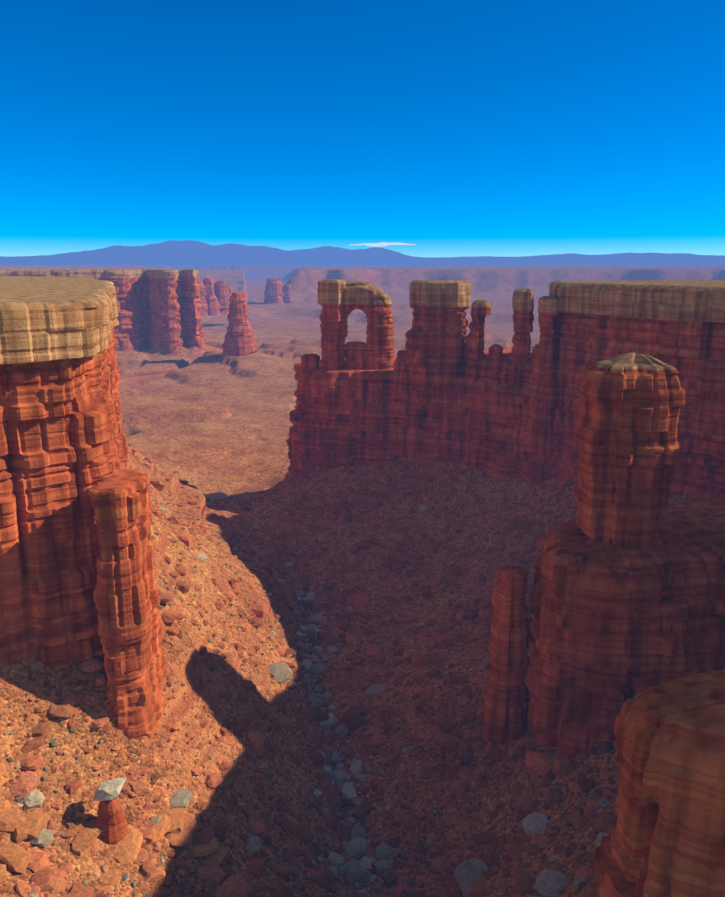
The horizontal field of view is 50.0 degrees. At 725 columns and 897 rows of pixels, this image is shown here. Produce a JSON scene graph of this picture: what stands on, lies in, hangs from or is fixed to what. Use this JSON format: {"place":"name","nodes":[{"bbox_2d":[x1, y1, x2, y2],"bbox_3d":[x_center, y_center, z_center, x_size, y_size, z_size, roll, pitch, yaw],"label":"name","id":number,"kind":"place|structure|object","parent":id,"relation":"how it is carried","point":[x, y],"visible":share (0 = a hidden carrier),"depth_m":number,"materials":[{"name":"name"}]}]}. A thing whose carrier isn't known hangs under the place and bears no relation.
{"place":"outdoors","nodes":[
{"label":"outdoors","id":0,"kind":"place"},
{"bbox_2d":[0,240,724,896],"bbox_3d":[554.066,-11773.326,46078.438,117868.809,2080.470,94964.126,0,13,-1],"label":"terrain","id":1,"kind":"structure","parent":0,"point":[204,410],"depth_m":320.79,"materials":[{"name":"soil"}]},
{"bbox_2d":[0,328,128,670],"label":"cliff wall","id":2,"kind":"structure","parent":1,"relation":"on","point":[64,448],"depth_m":178.66,"materials":[{"name":"stone"}]},
{"bbox_2d":[0,276,118,363],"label":"caprock","id":3,"kind":"structure","parent":2,"relation":"on","point":[47,318],"depth_m":171.06,"materials":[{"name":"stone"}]},
{"bbox_2d":[96,797,128,844],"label":"rock pedestal","id":4,"kind":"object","parent":1,"relation":"on","point":[111,820],"depth_m":156.84,"materials":[{"name":"red stone"}]},
{"bbox_2d":[93,778,125,800],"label":"balanced rock","id":5,"kind":"object","parent":4,"relation":"on","point":[108,790],"visible":0.98,"depth_m":155.58,"materials":[{"name":"grey stone"}]},
{"bbox_2d":[0,758,227,886],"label":"boulders","id":6,"kind":"object","parent":1,"relation":"on","point":[22,827],"visible":0.75,"depth_m":154.08,"materials":[{"name":"stone"}]},
{"bbox_2d":[88,468,166,739],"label":"pillar","id":7,"kind":"structure","parent":1,"relation":"on","point":[126,595],"depth_m":173.66,"materials":[{"name":"stone"}]},
{"bbox_2d":[94,278,206,352],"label":"mesa cliff","id":8,"kind":"structure","parent":1,"relation":"on","point":[163,314],"depth_m":1236.86,"materials":[{"name":"stone"}]},
{"bbox_2d":[0,269,197,278],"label":"mesa caprock","id":9,"kind":"structure","parent":8,"relation":"on","point":[132,273],"depth_m":1201.10,"materials":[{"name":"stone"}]},
{"bbox_2d":[197,280,207,315],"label":"rock spire","id":10,"kind":"structure","parent":1,"relation":"on","point":[203,304],"depth_m":1984.14,"materials":[{"name":"stone"}]},
{"bbox_2d":[203,278,220,315],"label":"rock spire","id":11,"kind":"structure","parent":1,"relation":"on","point":[213,306],"depth_m":2007.35,"materials":[{"name":"stone"}]},
{"bbox_2d":[214,281,229,314],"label":"rock spire","id":12,"kind":"structure","parent":1,"relation":"on","point":[221,291],"depth_m":2042.69,"materials":[{"name":"stone"}]},
{"bbox_2d":[221,292,257,357],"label":"rock spire","id":13,"kind":"structure","parent":1,"relation":"on","point":[239,339],"depth_m":1168.04,"materials":[{"name":"stone"}]},
{"bbox_2d":[264,278,283,303],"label":"butte","id":14,"kind":"object","parent":1,"relation":"on","point":[273,293],"visible":0.98,"depth_m":2793.11,"materials":[{"name":"stone"}]},
{"bbox_2d":[283,284,293,302],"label":"rock spire","id":15,"kind":"structure","parent":1,"relation":"on","point":[288,297],"depth_m":2855.57,"materials":[{"name":"stone"}]},
{"bbox_2d":[0,446,616,896],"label":"scattered rocks","id":16,"kind":"object","parent":1,"relation":"on","point":[270,776],"visible":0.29,"depth_m":196.95,"materials":[{"name":"stone"}]},
{"bbox_2d":[0,443,617,896],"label":"stones","id":17,"kind":"object","parent":1,"relation":"on","point":[298,819],"visible":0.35,"depth_m":199.93,"materials":[{"name":"stone"}]},
{"bbox_2d":[0,443,620,896],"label":"boulders","id":18,"kind":"object","parent":1,"relation":"on","point":[470,877],"visible":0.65,"depth_m":196.78,"materials":[{"name":"stone"}]},
{"bbox_2d":[293,588,376,896],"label":"streambed stones","id":19,"kind":"object","parent":1,"relation":"on","point":[314,632],"visible":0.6,"depth_m":242.90,"materials":[{"name":"stone"}]},
{"bbox_2d":[405,306,468,403],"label":"rock tower","id":20,"kind":"structure","parent":1,"relation":"on","point":[435,342],"depth_m":387.36,"materials":[{"name":"red stone"}]},
{"bbox_2d":[409,280,471,306],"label":"caprock","id":21,"kind":"structure","parent":20,"relation":"on","point":[439,293],"depth_m":380.88,"materials":[{"name":"beige stone"}]},
{"bbox_2d":[463,322,476,405],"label":"rock spire","id":22,"kind":"structure","parent":1,"relation":"on","point":[469,363],"depth_m":383.17,"materials":[{"name":"stone"}]},
{"bbox_2d":[469,314,485,390],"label":"rock spire","id":23,"kind":"structure","parent":1,"relation":"on","point":[477,340],"depth_m":377.70,"materials":[{"name":"red stone"}]},
{"bbox_2d":[471,300,490,315],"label":"caprock","id":24,"kind":"structure","parent":23,"relation":"on","point":[480,307],"depth_m":371.32,"materials":[{"name":"beige stone"}]},
{"bbox_2d":[282,362,724,494],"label":"wall","id":25,"kind":"structure","parent":1,"relation":"on","point":[342,417],"depth_m":402.93,"materials":[{"name":"stone"}]},
{"bbox_2d":[297,353,319,391],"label":"rock pillar","id":26,"kind":"structure","parent":25,"relation":"on","point":[310,360],"depth_m":423.43,"materials":[{"name":"stone"}]},
{"bbox_2d":[319,304,345,369],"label":"arch leg","id":27,"kind":"object","parent":25,"relation":"on","point":[333,353],"visible":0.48,"depth_m":413.48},
{"bbox_2d":[317,279,345,303],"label":"caprock","id":28,"kind":"structure","parent":27,"relation":"on","point":[329,291],"depth_m":405.61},
{"bbox_2d":[322,280,394,369],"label":"arch span","id":29,"kind":"object","parent":27,"relation":"attached to","point":[372,302],"visible":0.77,"depth_m":410.31,"materials":[{"name":"stone"}]},
{"bbox_2d":[343,341,367,369],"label":"arch sill","id":30,"kind":"structure","parent":25,"relation":"on","point":[355,355],"depth_m":415.86,"materials":[{"name":"stone"}]},
{"bbox_2d":[390,350,410,399],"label":"rock spire","id":31,"kind":"structure","parent":25,"relation":"on","point":[400,385],"depth_m":400.88,"materials":[{"name":"stone"}]},
{"bbox_2d":[481,565,528,744],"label":"spire","id":32,"kind":"structure","parent":1,"relation":"on","point":[504,717],"depth_m":209.10,"materials":[{"name":"stone"}]},
{"bbox_2d":[498,363,516,410],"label":"rock pillar","id":33,"kind":"structure","parent":1,"relation":"on","point":[507,371],"depth_m":368.36,"materials":[{"name":"stone"}]},
{"bbox_2d":[464,349,565,458],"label":"wall","id":34,"kind":"structure","parent":1,"relation":"on","point":[541,440],"depth_m":370.40,"materials":[{"name":"stone"}]},
{"bbox_2d":[483,344,503,409],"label":"rock spire","id":35,"kind":"structure","parent":34,"relation":"on","point":[495,355],"depth_m":371.94,"materials":[{"name":"stone"}]},
{"bbox_2d":[509,308,533,412],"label":"rock spire","id":36,"kind":"structure","parent":1,"relation":"on","point":[523,319],"depth_m":358.82,"materials":[{"name":"red stone"}]},
{"bbox_2d":[512,288,533,308],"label":"caprock","id":37,"kind":"structure","parent":36,"relation":"on","point":[522,298],"depth_m":353.16,"materials":[{"name":"beige stone"}]},
{"bbox_2d":[521,344,539,415],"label":"rock spire","id":38,"kind":"structure","parent":1,"relation":"on","point":[527,409],"depth_m":355.93,"materials":[{"name":"stone"}]},
{"bbox_2d":[530,315,556,419],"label":"rock pillar","id":39,"kind":"structure","parent":1,"relation":"on","point":[545,389],"depth_m":346.96,"materials":[{"name":"red stone"}]},
{"bbox_2d":[538,296,558,315],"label":"caprock","id":40,"kind":"structure","parent":39,"relation":"on","point":[548,305],"depth_m":339.85,"materials":[{"name":"beige stone"}]},
{"bbox_2d":[527,548,586,729],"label":"rock pillar","id":41,"kind":"structure","parent":1,"relation":"on","point":[559,567],"depth_m":199.87,"materials":[{"name":"red stone"}]},
{"bbox_2d":[524,494,724,757],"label":"tower pedestal","id":42,"kind":"object","parent":1,"relation":"on","point":[647,617],"visible":0.6,"depth_m":195.97,"materials":[{"name":"stone"}]},
{"bbox_2d":[572,353,684,547],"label":"rock tower","id":43,"kind":"structure","parent":42,"relation":"on","point":[625,427],"depth_m":196.59,"materials":[{"name":"red stone"}]},
{"bbox_2d":[552,312,724,456],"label":"cliff wall","id":44,"kind":"structure","parent":1,"relation":"on","point":[692,352],"depth_m":292.29,"materials":[{"name":"stone"}]},
{"bbox_2d":[548,280,724,323],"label":"mesa caprock","id":45,"kind":"structure","parent":44,"relation":"on","point":[696,300],"depth_m":302.73,"materials":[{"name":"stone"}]},
{"bbox_2d":[591,669,724,896],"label":"buttress","id":46,"kind":"structure","parent":1,"relation":"on","point":[666,838],"depth_m":101.34,"materials":[{"name":"stone"}]},
{"bbox_2d":[0,0,724,257],"label":"sky","id":47,"kind":"structure","parent":0,"point":[445,128],"materials":[{"name":"blue"}]},
{"bbox_2d":[355,242,415,245],"bbox_3d":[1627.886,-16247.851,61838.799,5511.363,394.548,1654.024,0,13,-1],"label":"cloud","id":48,"kind":"structure","parent":0,"point":[378,244],"depth_m":61444.02,"materials":[{"name":"white"}]}
]}

